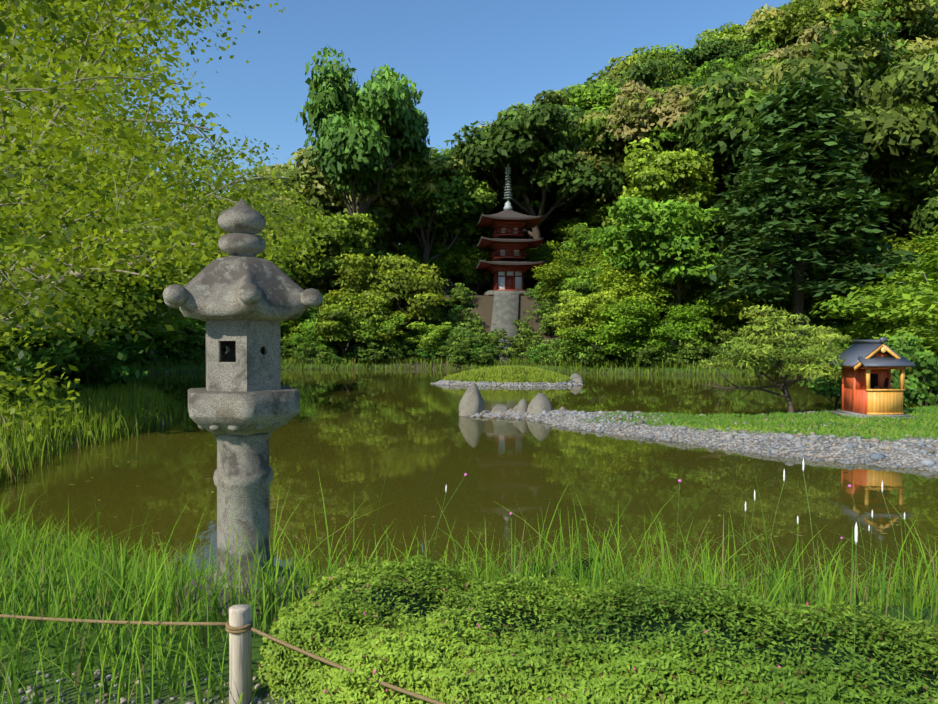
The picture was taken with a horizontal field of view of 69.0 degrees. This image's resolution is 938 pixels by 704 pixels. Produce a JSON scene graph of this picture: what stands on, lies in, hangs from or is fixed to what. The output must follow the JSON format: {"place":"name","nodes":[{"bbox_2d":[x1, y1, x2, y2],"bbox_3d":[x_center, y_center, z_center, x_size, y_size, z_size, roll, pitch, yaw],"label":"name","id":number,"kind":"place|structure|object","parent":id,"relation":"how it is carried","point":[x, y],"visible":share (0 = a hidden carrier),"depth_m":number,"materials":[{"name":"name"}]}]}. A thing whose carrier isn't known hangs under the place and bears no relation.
{"place":"outdoors","nodes":[
{"label":"outdoors","id":0,"kind":"place"},
{"bbox_2d":[1,0,790,243],"label":"sky","id":1,"kind":"structure","parent":0,"point":[470,60],"materials":[{"name":"blue"}]},
{"bbox_2d":[0,369,937,605],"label":"pond water","id":2,"kind":"structure","parent":0,"point":[417,437],"depth_m":11.92,"materials":[{"name":"liquid"}]},
{"bbox_2d":[0,188,937,703],"bbox_3d":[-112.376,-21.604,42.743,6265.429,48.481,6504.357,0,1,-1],"label":"ground","id":3,"kind":"structure","parent":0,"point":[484,308],"depth_m":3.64,"materials":[{"name":"green plant"}]},
{"bbox_2d":[0,334,86,396],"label":"shrub","id":4,"kind":"object","parent":3,"relation":"on","point":[57,359],"visible":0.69,"depth_m":19.46,"materials":[{"name":"green plant"}]},
{"bbox_2d":[0,316,147,391],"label":"shrub","id":5,"kind":"object","parent":3,"relation":"on","point":[111,375],"visible":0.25,"depth_m":23.46,"materials":[{"name":"green plant"}]},
{"bbox_2d":[44,352,120,396],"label":"shrub","id":6,"kind":"object","parent":3,"relation":"on","point":[79,375],"visible":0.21,"depth_m":23.89,"materials":[{"name":"green plant"}]},
{"bbox_2d":[0,377,189,484],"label":"bank grass","id":7,"kind":"structure","parent":3,"relation":"on","point":[114,402],"depth_m":17.55,"materials":[{"name":"green plant"}]},
{"bbox_2d":[0,170,203,355],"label":"maple tree","id":8,"kind":"object","parent":3,"relation":"on","point":[122,341],"visible":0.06,"depth_m":24.05,"materials":[{"name":"green plant"}]},
{"bbox_2d":[0,181,214,365],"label":"maple tree","id":9,"kind":"object","parent":3,"relation":"on","point":[154,320],"visible":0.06,"depth_m":26.89,"materials":[{"name":"green plant"}]},
{"bbox_2d":[111,336,172,365],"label":"shrub","id":10,"kind":"object","parent":3,"relation":"on","point":[138,349],"visible":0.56,"depth_m":53.54,"materials":[{"name":"green plant"}]},
{"bbox_2d":[1,669,293,703],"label":"gravel pebbles","id":11,"kind":"object","parent":3,"relation":"on","point":[124,700],"visible":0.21,"depth_m":2.93,"materials":[{"name":"grey gravel"}]},
{"bbox_2d":[120,310,205,348],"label":"shrub","id":12,"kind":"object","parent":3,"relation":"on","point":[197,322],"visible":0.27,"depth_m":57.06,"materials":[{"name":"green plant"}]},
{"bbox_2d":[0,0,344,450],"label":"maple tree","id":13,"kind":"object","parent":3,"relation":"on","point":[66,135],"visible":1,"depth_m":9.34,"materials":[{"name":"green plant"}]},
{"bbox_2d":[155,329,223,362],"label":"shrub","id":14,"kind":"object","parent":3,"relation":"on","point":[197,339],"visible":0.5,"depth_m":57.55,"materials":[{"name":"green plant"}]},
{"bbox_2d":[0,604,445,703],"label":"rope fence","id":15,"kind":"object","parent":3,"relation":"on","point":[239,628],"visible":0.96,"depth_m":2.83,"materials":[{"name":"brown wood"}]},
{"bbox_2d":[162,199,322,615],"bbox_3d":[-1.515,0.460,4.583,1.094,2.965,1.035,0,1,-1],"label":"stone lantern","id":16,"kind":"object","parent":3,"relation":"on","point":[242,300],"visible":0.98,"depth_m":4.41,"materials":[{"name":"grey stone"}]},
{"bbox_2d":[184,221,305,282],"bbox_3d":[-22.141,-6.149,64.947,12.594,12.772,11.627,0,1,-1],"label":"deciduous tree","id":17,"kind":"object","parent":3,"relation":"on","point":[287,273],"depth_m":62.85,"materials":[{"name":"green plant"}]},
{"bbox_2d":[280,313,334,345],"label":"shrub","id":18,"kind":"object","parent":3,"relation":"on","point":[293,323],"visible":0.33,"depth_m":65.43,"materials":[{"name":"green plant"}]},
{"bbox_2d":[289,321,330,356],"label":"shrub","id":19,"kind":"object","parent":3,"relation":"on","point":[313,338],"visible":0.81,"depth_m":62.05,"materials":[{"name":"green plant"}]},
{"bbox_2d":[236,146,409,290],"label":"evergreen tree","id":20,"kind":"object","parent":3,"relation":"on","point":[321,189],"visible":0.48,"depth_m":78.05,"materials":[{"name":"green plant"}]},
{"bbox_2d":[277,204,399,294],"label":"deciduous tree","id":21,"kind":"object","parent":3,"relation":"on","point":[357,238],"visible":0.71,"depth_m":67.84,"materials":[{"name":"green plant"}]},
{"bbox_2d":[311,289,392,358],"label":"deciduous tree","id":22,"kind":"object","parent":3,"relation":"on","point":[346,313],"visible":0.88,"depth_m":61.76,"materials":[{"name":"green plant"}]},
{"bbox_2d":[295,44,430,227],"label":"tall evergreen tree","id":23,"kind":"object","parent":3,"relation":"on","point":[370,130],"visible":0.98,"depth_m":70.93,"materials":[{"name":"green plant"}]},
{"bbox_2d":[352,335,404,363],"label":"shrub","id":24,"kind":"object","parent":3,"relation":"on","point":[375,357],"visible":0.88,"depth_m":61.73,"materials":[{"name":"green plant"}]},
{"bbox_2d":[325,285,432,358],"bbox_3d":[-9.137,-2.770,65.477,10.398,8.123,10.131,0,1,11],"label":"shrub","id":25,"kind":"object","parent":3,"relation":"on","point":[390,312],"visible":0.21,"depth_m":63.49,"materials":[{"name":"green plant"}]},
{"bbox_2d":[354,312,409,346],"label":"shrub","id":26,"kind":"object","parent":3,"relation":"on","point":[388,325],"visible":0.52,"depth_m":61.93,"materials":[{"name":"green plant"}]},
{"bbox_2d":[333,253,449,341],"bbox_3d":[-7.164,-4.399,67.267,11.654,11.105,10.760,0,1,6],"label":"deciduous tree","id":27,"kind":"object","parent":3,"relation":"on","point":[408,284],"visible":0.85,"depth_m":64.41,"materials":[{"name":"green plant"}]},
{"bbox_2d":[399,240,445,268],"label":"deciduous tree","id":28,"kind":"object","parent":3,"relation":"on","point":[411,249],"visible":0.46,"depth_m":85.33,"materials":[{"name":"green plant"}]},
{"bbox_2d":[58,354,796,409],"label":"reeds","id":29,"kind":"object","parent":3,"relation":"on","point":[512,362],"depth_m":55.76,"materials":[{"name":"green plant"}]},
{"bbox_2d":[402,321,456,356],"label":"shrub","id":30,"kind":"object","parent":3,"relation":"on","point":[428,334],"visible":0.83,"depth_m":62.76,"materials":[{"name":"green plant"}]},
{"bbox_2d":[371,151,498,275],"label":"evergreen tree","id":31,"kind":"object","parent":3,"relation":"on","point":[440,191],"visible":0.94,"depth_m":78.55,"materials":[{"name":"green plant"}]},
{"bbox_2d":[415,241,472,285],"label":"maple tree","id":32,"kind":"object","parent":3,"relation":"on","point":[446,258],"visible":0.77,"depth_m":82.03,"materials":[{"name":"green plant"}]},
{"bbox_2d":[440,283,477,307],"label":"shrub","id":33,"kind":"object","parent":3,"relation":"on","point":[462,302],"visible":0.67,"depth_m":70.47,"materials":[{"name":"green plant"}]},
{"bbox_2d":[424,327,499,358],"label":"shrub","id":34,"kind":"object","parent":3,"relation":"on","point":[457,335],"visible":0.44,"depth_m":61.46,"materials":[{"name":"green plant"}]},
{"bbox_2d":[440,336,495,363],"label":"shrub","id":35,"kind":"object","parent":3,"relation":"on","point":[462,348],"visible":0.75,"depth_m":59.78,"materials":[{"name":"green plant"}]},
{"bbox_2d":[454,245,493,294],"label":"deciduous tree","id":36,"kind":"object","parent":3,"relation":"on","point":[465,266],"visible":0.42,"depth_m":81.26,"materials":[{"name":"green plant"}]},
{"bbox_2d":[447,320,507,346],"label":"shrub","id":37,"kind":"object","parent":3,"relation":"on","point":[492,338],"visible":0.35,"depth_m":63.52,"materials":[{"name":"green plant"}]},
{"bbox_2d":[488,293,518,363],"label":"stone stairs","id":38,"kind":"structure","parent":3,"relation":"on","point":[505,311],"depth_m":68.31,"materials":[{"name":"grey stone"}]},
{"bbox_2d":[440,365,571,386],"bbox_3d":[2.413,1.820,40.472,12.800,1.623,9.800,0,1,-1],"label":"island mound","id":39,"kind":"object","parent":3,"relation":"on","point":[511,385],"depth_m":38.12,"materials":[{"name":"green plant"}]},
{"bbox_2d":[430,379,583,386],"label":"island pebbles","id":40,"kind":"object","parent":39,"relation":"on","point":[482,383],"visible":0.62,"depth_m":38.14,"materials":[{"name":"grey gravel"}]},
{"bbox_2d":[474,164,545,294],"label":"pagoda","id":41,"kind":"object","parent":3,"relation":"on","point":[506,266],"visible":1,"depth_m":76.41,"materials":[{"name":"red wood"}]},
{"bbox_2d":[496,328,545,359],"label":"shrub","id":42,"kind":"object","parent":3,"relation":"on","point":[518,342],"visible":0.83,"depth_m":61.81,"materials":[{"name":"green plant"}]},
{"bbox_2d":[443,101,628,290],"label":"evergreen tree","id":43,"kind":"object","parent":3,"relation":"on","point":[530,147],"visible":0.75,"depth_m":77.07,"materials":[{"name":"green plant"}]},
{"bbox_2d":[513,307,558,335],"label":"shrub","id":44,"kind":"object","parent":3,"relation":"on","point":[546,325],"visible":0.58,"depth_m":65.36,"materials":[{"name":"green plant"}]},
{"bbox_2d":[486,124,595,255],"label":"deciduous tree","id":45,"kind":"object","parent":3,"relation":"on","point":[560,212],"visible":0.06,"depth_m":87.79,"materials":[{"name":"green plant"}]},
{"bbox_2d":[521,240,577,282],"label":"maple tree","id":46,"kind":"object","parent":3,"relation":"on","point":[547,257],"visible":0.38,"depth_m":81.63,"materials":[{"name":"green plant"}]},
{"bbox_2d":[532,247,603,304],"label":"maple tree","id":47,"kind":"object","parent":3,"relation":"on","point":[547,276],"visible":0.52,"depth_m":67.27,"materials":[{"name":"green plant"}]},
{"bbox_2d":[550,217,590,240],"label":"deciduous tree","id":48,"kind":"object","parent":3,"relation":"on","point":[563,225],"visible":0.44,"depth_m":84.12,"materials":[{"name":"green plant"}]},
{"bbox_2d":[552,331,605,364],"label":"shrub","id":49,"kind":"object","parent":3,"relation":"on","point":[588,360],"visible":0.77,"depth_m":54.54,"materials":[{"name":"green plant"}]},
{"bbox_2d":[530,74,629,217],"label":"evergreen tree","id":50,"kind":"object","parent":3,"relation":"on","point":[553,97],"visible":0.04,"depth_m":90.02,"materials":[{"name":"green plant"}]},
{"bbox_2d":[558,223,606,267],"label":"deciduous tree","id":51,"kind":"object","parent":3,"relation":"on","point":[580,235],"visible":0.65,"depth_m":73.59,"materials":[{"name":"green plant"}]},
{"bbox_2d":[551,265,614,303],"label":"shrub","id":52,"kind":"object","parent":3,"relation":"on","point":[581,283],"visible":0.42,"depth_m":63.46,"materials":[{"name":"green plant"}]},
{"bbox_2d":[547,290,625,345],"bbox_3d":[9.856,-1.626,56.504,7.500,7.128,5.901,0,1,-10],"label":"shrub","id":53,"kind":"object","parent":3,"relation":"on","point":[576,307],"visible":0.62,"depth_m":54.99,"materials":[{"name":"green plant"}]},
{"bbox_2d":[256,554,937,703],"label":"azalea hedge","id":54,"kind":"object","parent":3,"relation":"on","point":[420,630],"visible":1,"depth_m":2.65,"materials":[{"name":"green plant"}]},
{"bbox_2d":[563,78,636,124],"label":"deciduous tree","id":55,"kind":"object","parent":3,"relation":"on","point":[599,99],"visible":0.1,"depth_m":84.07,"materials":[{"name":"green plant"}]},
{"bbox_2d":[565,108,640,188],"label":"evergreen tree","id":56,"kind":"object","parent":3,"relation":"on","point":[587,137],"visible":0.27,"depth_m":73.31,"materials":[{"name":"green plant"}]},
{"bbox_2d":[587,197,626,225],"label":"deciduous tree","id":57,"kind":"object","parent":3,"relation":"on","point":[602,213],"visible":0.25,"depth_m":78.13,"materials":[{"name":"green plant"}]},
{"bbox_2d":[556,296,666,365],"bbox_3d":[11.820,-1.096,54.453,7.866,6.474,7.664,1,1,44],"label":"shrub","id":58,"kind":"object","parent":3,"relation":"on","point":[624,321],"visible":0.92,"depth_m":52.78,"materials":[{"name":"green plant"}]},
{"bbox_2d":[568,53,670,93],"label":"evergreen tree","id":59,"kind":"object","parent":3,"relation":"on","point":[619,67],"depth_m":102.61,"materials":[{"name":"green plant"}]},
{"bbox_2d":[583,55,677,193],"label":"evergreen tree","id":60,"kind":"object","parent":3,"relation":"on","point":[638,73],"visible":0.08,"depth_m":90.14,"materials":[{"name":"green plant"}]},
{"bbox_2d":[562,80,700,206],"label":"evergreen tree","id":61,"kind":"object","parent":3,"relation":"on","point":[634,111],"visible":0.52,"depth_m":70.45,"materials":[{"name":"green plant"}]},
{"bbox_2d":[588,246,682,339],"bbox_3d":[14.650,-4.646,57.398,9.603,9.896,13.044,0,1,20],"label":"shrub","id":62,"kind":"object","parent":3,"relation":"on","point":[626,287],"visible":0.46,"depth_m":56.64,"materials":[{"name":"green plant"}]},
{"bbox_2d":[602,285,677,355],"bbox_3d":[12.925,-2.171,56.368,7.150,6.810,9.713,-1,1,-35],"label":"shrub","id":63,"kind":"object","parent":3,"relation":"on","point":[637,340],"visible":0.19,"depth_m":54.77,"materials":[{"name":"green plant"}]},
{"bbox_2d":[587,44,695,82],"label":"evergreen tree","id":64,"kind":"object","parent":3,"relation":"on","point":[653,53],"visible":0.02,"depth_m":108.31,"materials":[{"name":"green plant"}]},
{"bbox_2d":[622,341,680,366],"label":"shrub","id":65,"kind":"object","parent":3,"relation":"on","point":[643,355],"visible":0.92,"depth_m":52.04,"materials":[{"name":"green plant"}]},
{"bbox_2d":[588,195,728,323],"bbox_3d":[15.756,-6.444,57.094,11.541,12.803,12.594,0,1,17],"label":"deciduous tree","id":66,"kind":"object","parent":3,"relation":"on","point":[655,232],"visible":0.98,"depth_m":54.28,"materials":[{"name":"green plant"}]},
{"bbox_2d":[422,458,907,652],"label":"flower stalks","id":67,"kind":"object","parent":3,"relation":"on","point":[849,486],"depth_m":4.33,"materials":[{"name":"green plant"}]},
{"bbox_2d":[608,87,721,237],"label":"deciduous tree","id":68,"kind":"object","parent":3,"relation":"on","point":[666,136],"visible":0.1,"depth_m":69.42,"materials":[{"name":"green plant"}]},
{"bbox_2d":[600,137,737,228],"bbox_3d":[19.349,-13.546,67.046,12.512,13.408,15.902,1,1,43],"label":"deciduous tree","id":69,"kind":"object","parent":3,"relation":"on","point":[665,176],"visible":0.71,"depth_m":63.20,"materials":[{"name":"green plant"}]},
{"bbox_2d":[646,299,718,355],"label":"shrub","id":70,"kind":"object","parent":3,"relation":"on","point":[689,319],"visible":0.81,"depth_m":53.06,"materials":[{"name":"green plant"}]},
{"bbox_2d":[653,331,712,365],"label":"shrub","id":71,"kind":"object","parent":3,"relation":"on","point":[691,355],"visible":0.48,"depth_m":52.54,"materials":[{"name":"green plant"}]},
{"bbox_2d":[651,284,719,322],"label":"shrub","id":72,"kind":"object","parent":3,"relation":"on","point":[688,296],"visible":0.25,"depth_m":57.73,"materials":[{"name":"green plant"}]},
{"bbox_2d":[657,58,734,86],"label":"deciduous tree","id":73,"kind":"object","parent":3,"relation":"on","point":[681,79],"visible":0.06,"depth_m":102.90,"materials":[{"name":"green plant"}]},
{"bbox_2d":[469,411,937,468],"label":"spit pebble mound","id":74,"kind":"object","parent":3,"relation":"on","point":[829,430],"visible":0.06,"depth_m":16.43,"materials":[{"name":"grey gravel"}]},
{"bbox_2d":[459,383,484,416],"bbox_3d":[0.102,1.780,23.063,0.890,1.472,0.738,0,1,2],"label":"rock","id":75,"kind":"object","parent":74,"relation":"on","point":[472,402],"visible":0.73,"depth_m":22.79,"materials":[{"name":"stone"}]},
{"bbox_2d":[527,393,552,414],"bbox_3d":[2.361,1.958,22.706,0.862,1.179,0.954,3,-7,14],"label":"rock","id":76,"kind":"object","parent":74,"relation":"on","point":[539,403],"visible":0.56,"depth_m":22.44,"materials":[{"name":"stone"}]},
{"bbox_2d":[460,406,937,472],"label":"spit pebbles","id":77,"kind":"object","parent":74,"relation":"on","point":[799,444],"visible":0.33,"depth_m":15.82,"materials":[{"name":"grey gravel"}]},
{"bbox_2d":[578,405,937,440],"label":"grass spit","id":78,"kind":"structure","parent":74,"relation":"on","point":[817,418],"depth_m":17.43,"materials":[{"name":"green plant"}]},
{"bbox_2d":[691,304,854,412],"bbox_3d":[9.458,0.583,20.954,4.903,4.156,5.737,0,1,-1],"label":"tree","id":79,"kind":"object","parent":74,"relation":"on","point":[805,363],"visible":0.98,"depth_m":20.74,"materials":[{"name":"green plant"}]},
{"bbox_2d":[796,353,905,408],"bbox_3d":[13.934,1.087,24.729,3.744,2.437,3.543,0,1,18],"label":"shrub","id":80,"kind":"object","parent":74,"relation":"on","point":[833,389],"visible":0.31,"depth_m":24.59,"materials":[{"name":"green plant"}]},
{"bbox_2d":[828,337,916,418],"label":"wooden pavilion","id":81,"kind":"structure","parent":74,"relation":"on","point":[866,389],"depth_m":17.70,"materials":[{"name":"painted wood"},{"name":"metal"}]},
{"bbox_2d":[879,331,937,407],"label":"shrub","id":82,"kind":"object","parent":74,"relation":"on","point":[918,382],"visible":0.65,"depth_m":22.64,"materials":[{"name":"green plant"}]},
{"bbox_2d":[671,323,738,359],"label":"shrub","id":83,"kind":"object","parent":3,"relation":"on","point":[714,335],"visible":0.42,"depth_m":53.61,"materials":[{"name":"green plant"}]},
{"bbox_2d":[681,251,741,322],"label":"deciduous tree","id":84,"kind":"object","parent":3,"relation":"on","point":[698,286],"visible":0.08,"depth_m":58.28,"materials":[{"name":"green plant"}]},
{"bbox_2d":[689,22,747,47],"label":"deciduous tree","id":85,"kind":"object","parent":3,"relation":"on","point":[734,28],"visible":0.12,"depth_m":118.12,"materials":[{"name":"green plant"}]},
{"bbox_2d":[673,38,773,78],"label":"evergreen tree","id":86,"kind":"object","parent":3,"relation":"on","point":[695,56],"visible":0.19,"depth_m":105.74,"materials":[{"name":"green plant"}]},
{"bbox_2d":[687,40,778,81],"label":"deciduous tree","id":87,"kind":"object","parent":3,"relation":"on","point":[741,63],"visible":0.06,"depth_m":95.27,"materials":[{"name":"green plant"}]},
{"bbox_2d":[693,4,775,47],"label":"evergreen tree","id":88,"kind":"object","parent":3,"relation":"on","point":[763,9],"depth_m":117.78,"materials":[{"name":"green plant"}]},
{"bbox_2d":[703,283,786,334],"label":"shrub","id":89,"kind":"object","parent":3,"relation":"on","point":[739,308],"visible":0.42,"depth_m":54.21,"materials":[{"name":"green plant"}]},
{"bbox_2d":[670,65,855,235],"bbox_3d":[27.956,-16.470,67.705,16.448,19.570,24.882,0,1,5],"label":"evergreen tree","id":90,"kind":"object","parent":3,"relation":"on","point":[727,169],"visible":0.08,"depth_m":62.66,"materials":[{"name":"green plant"}]},
{"bbox_2d":[719,129,811,280],"bbox_3d":[26.369,-11.544,60.116,8.792,18.916,8.917,0,1,-23],"label":"conifer tree","id":91,"kind":"object","parent":3,"relation":"on","point":[748,161],"visible":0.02,"depth_m":59.80,"materials":[{"name":"green plant"}]},
{"bbox_2d":[713,280,818,334],"bbox_3d":[24.989,-2.490,56.238,8.207,6.940,10.533,1,1,34],"label":"shrub","id":92,"kind":"object","parent":3,"relation":"on","point":[787,305],"visible":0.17,"depth_m":54.55,"materials":[{"name":"green plant"}]},
{"bbox_2d":[741,56,807,82],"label":"evergreen tree","id":93,"kind":"object","parent":3,"relation":"on","point":[761,67],"visible":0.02,"depth_m":69.11,"materials":[{"name":"green plant"}]},
{"bbox_2d":[680,60,883,270],"bbox_3d":[30.085,-17.706,67.077,21.186,20.693,23.878,0,1,19],"label":"evergreen tree","id":94,"kind":"object","parent":3,"relation":"on","point":[721,123],"visible":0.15,"depth_m":61.77,"materials":[{"name":"green plant"}]},
{"bbox_2d":[745,0,875,49],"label":"evergreen tree","id":95,"kind":"object","parent":3,"relation":"on","point":[789,27],"visible":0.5,"depth_m":100.98,"materials":[{"name":"green plant"}]},
{"bbox_2d":[697,65,936,348],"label":"conifer tree","id":96,"kind":"object","parent":3,"relation":"on","point":[804,128],"visible":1,"depth_m":48.28,"materials":[{"name":"green plant"}]},
{"bbox_2d":[738,19,906,74],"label":"evergreen tree","id":97,"kind":"object","parent":3,"relation":"on","point":[803,50],"visible":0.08,"depth_m":87.55,"materials":[{"name":"green plant"}]},
{"bbox_2d":[791,307,905,348],"bbox_3d":[28.457,-0.736,52.053,8.382,5.707,6.531,1,1,34],"label":"bush","id":98,"kind":"object","parent":3,"relation":"on","point":[856,334],"visible":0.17,"depth_m":50.23,"materials":[{"name":"green plant"}]},
{"bbox_2d":[780,224,937,354],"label":"maple tree","id":99,"kind":"object","parent":3,"relation":"on","point":[908,246],"visible":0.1,"depth_m":50.70,"materials":[{"name":"green plant"}]},
{"bbox_2d":[781,231,937,363],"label":"maple tree","id":100,"kind":"object","parent":3,"relation":"on","point":[917,293],"visible":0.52,"depth_m":32.60,"materials":[{"name":"green plant"}]},
{"bbox_2d":[783,48,937,313],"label":"evergreen tree","id":101,"kind":"object","parent":3,"relation":"on","point":[898,118],"visible":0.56,"depth_m":52.28,"materials":[{"name":"green plant"}]},
{"bbox_2d":[805,7,937,91],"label":"evergreen tree","id":102,"kind":"object","parent":3,"relation":"on","point":[878,57],"visible":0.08,"depth_m":61.05,"materials":[{"name":"green plant"}]},
{"bbox_2d":[839,139,937,251],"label":"deciduous tree","id":103,"kind":"object","parent":3,"relation":"on","point":[911,193],"visible":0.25,"depth_m":56.24,"materials":[{"name":"green plant"}]},
{"bbox_2d":[857,0,937,46],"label":"evergreen tree","id":104,"kind":"object","parent":3,"relation":"on","point":[909,14],"visible":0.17,"depth_m":83.95,"materials":[{"name":"green plant"}]},
{"bbox_2d":[889,297,937,363],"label":"bush","id":105,"kind":"object","parent":3,"relation":"on","point":[929,317],"visible":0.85,"depth_m":24.90,"materials":[{"name":"green plant"}]},
{"bbox_2d":[898,158,937,237],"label":"evergreen tree","id":106,"kind":"object","parent":3,"relation":"on","point":[928,222],"visible":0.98,"depth_m":51.78,"materials":[{"name":"green plant"}]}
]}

